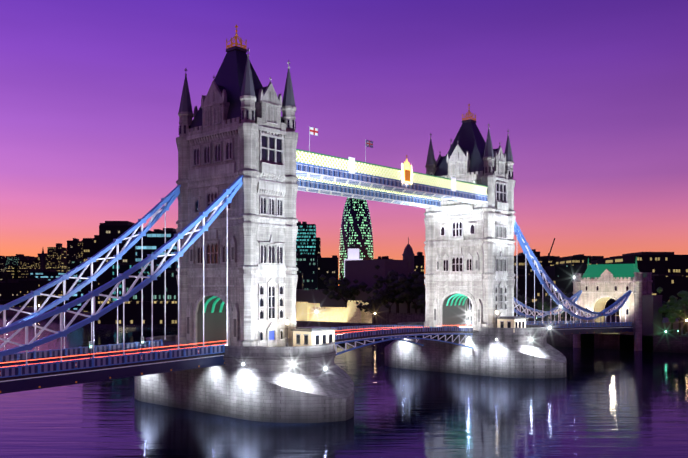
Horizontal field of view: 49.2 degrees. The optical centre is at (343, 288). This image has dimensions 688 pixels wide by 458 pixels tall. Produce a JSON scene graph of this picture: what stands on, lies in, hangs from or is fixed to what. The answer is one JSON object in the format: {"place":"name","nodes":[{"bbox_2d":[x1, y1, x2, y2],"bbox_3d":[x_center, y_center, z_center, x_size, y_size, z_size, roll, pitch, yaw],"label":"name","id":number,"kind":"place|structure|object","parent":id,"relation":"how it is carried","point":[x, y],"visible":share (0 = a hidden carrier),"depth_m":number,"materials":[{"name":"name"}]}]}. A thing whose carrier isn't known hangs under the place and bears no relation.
{"place":"outdoors","nodes":[
{"label":"outdoors","id":0,"kind":"place"},
{"bbox_2d":[0,316,687,457],"bbox_3d":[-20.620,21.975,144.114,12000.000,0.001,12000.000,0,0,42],"label":"river water","id":1,"kind":"structure","parent":0,"point":[603,403],"depth_m":128.57,"materials":[{"name":"purple liquid"}]},
{"bbox_2d":[135,335,353,422],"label":"pier","id":2,"kind":"structure","parent":1,"relation":"in","point":[269,384],"depth_m":127.39,"materials":[{"name":"stone"}]},
{"bbox_2d":[0,339,227,393],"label":"bridge deck","id":3,"kind":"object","parent":2,"relation":"on","point":[48,368],"visible":0.98,"depth_m":117.77,"materials":[{"name":"metal"}]},
{"bbox_2d":[88,341,91,357],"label":"street lamp","id":4,"kind":"object","parent":3,"relation":"on","point":[90,345],"visible":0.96,"depth_m":113.40,"materials":[{"name":"metal"}]},
{"bbox_2d":[140,337,143,352],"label":"street lamp","id":5,"kind":"object","parent":3,"relation":"on","point":[141,340],"visible":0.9,"depth_m":120.08,"materials":[{"name":"metal"}]},
{"bbox_2d":[176,24,297,346],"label":"tower","id":6,"kind":"structure","parent":2,"relation":"on","point":[234,129],"depth_m":138.90,"materials":[{"name":"stone"}]},
{"bbox_2d":[0,175,630,364],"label":"suspension chains","id":7,"kind":"object","parent":6,"relation":"attached to","point":[217,204],"visible":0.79,"depth_m":126.82,"materials":[{"name":"metal"}]},
{"bbox_2d":[286,318,288,346],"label":"lamp","id":8,"kind":"object","parent":2,"relation":"on","point":[287,320],"visible":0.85,"depth_m":133.88,"materials":[{"name":"metal"}]},
{"bbox_2d":[291,326,336,347],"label":"cabin","id":9,"kind":"object","parent":2,"relation":"on","point":[310,336],"visible":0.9,"depth_m":135.38,"materials":[{"name":"paint"}]},
{"bbox_2d":[385,322,565,378],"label":"pier","id":10,"kind":"structure","parent":1,"relation":"in","point":[509,353],"depth_m":190.25,"materials":[{"name":"stone"}]},
{"bbox_2d":[332,325,472,354],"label":"bascule span","id":11,"kind":"object","parent":10,"relation":"on","point":[344,335],"visible":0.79,"depth_m":176.36,"materials":[{"name":"metal"}]},
{"bbox_2d":[424,105,515,331],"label":"tower","id":12,"kind":"structure","parent":10,"relation":"on","point":[469,249],"depth_m":200.88,"materials":[{"name":"stone"}]},
{"bbox_2d":[296,126,487,207],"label":"walkways","id":13,"kind":"structure","parent":12,"relation":"attached to","point":[352,177],"depth_m":169.11,"materials":[{"name":"metal"}]},
{"bbox_2d":[496,316,527,332],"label":"cabin","id":14,"kind":"object","parent":10,"relation":"on","point":[511,321],"visible":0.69,"depth_m":189.35,"materials":[{"name":"stone"}]},
{"bbox_2d":[442,321,632,334],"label":"bridge deck","id":15,"kind":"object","parent":10,"relation":"on","point":[565,328],"visible":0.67,"depth_m":241.25,"materials":[{"name":"metal"}]},
{"bbox_2d":[0,307,687,353],"bbox_3d":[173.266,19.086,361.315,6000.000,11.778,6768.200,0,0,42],"label":"bank ground","id":16,"kind":"structure","parent":0,"point":[670,342],"depth_m":281.28,"materials":[{"name":"stone"}]},
{"bbox_2d":[0,221,687,323],"bbox_3d":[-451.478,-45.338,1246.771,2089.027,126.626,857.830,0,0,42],"label":"city buildings","id":17,"kind":"structure","parent":16,"relation":"on","point":[21,275],"depth_m":516.88,"materials":[{"name":"stone"}]},
{"bbox_2d":[339,197,373,279],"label":"skyscraper","id":18,"kind":"structure","parent":16,"relation":"on","point":[356,227],"depth_m":1194.88,"materials":[{"name":"glass"}]},
{"bbox_2d":[38,277,687,369],"bbox_3d":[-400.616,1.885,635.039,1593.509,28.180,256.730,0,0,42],"label":"floodlight lamps","id":19,"kind":"object","parent":16,"relation":"on","point":[375,313],"visible":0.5,"depth_m":189.33,"materials":[{"name":"metal"}]},
{"bbox_2d":[296,237,471,323],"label":"buildings","id":20,"kind":"structure","parent":16,"relation":"on","point":[309,303],"depth_m":420.92,"materials":[{"name":"stone"}]},
{"bbox_2d":[319,265,687,334],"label":"trees","id":21,"kind":"object","parent":16,"relation":"on","point":[400,288],"visible":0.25,"depth_m":370.84,"materials":[{"name":"plant"}]},
{"bbox_2d":[572,257,661,350],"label":"abutment tower","id":22,"kind":"structure","parent":16,"relation":"on","point":[599,285],"depth_m":272.14,"materials":[{"name":"stone"}]},
{"bbox_2d":[0,0,687,285],"label":"sky","id":23,"kind":"structure","parent":0,"point":[591,96],"materials":[{"name":"purple"}]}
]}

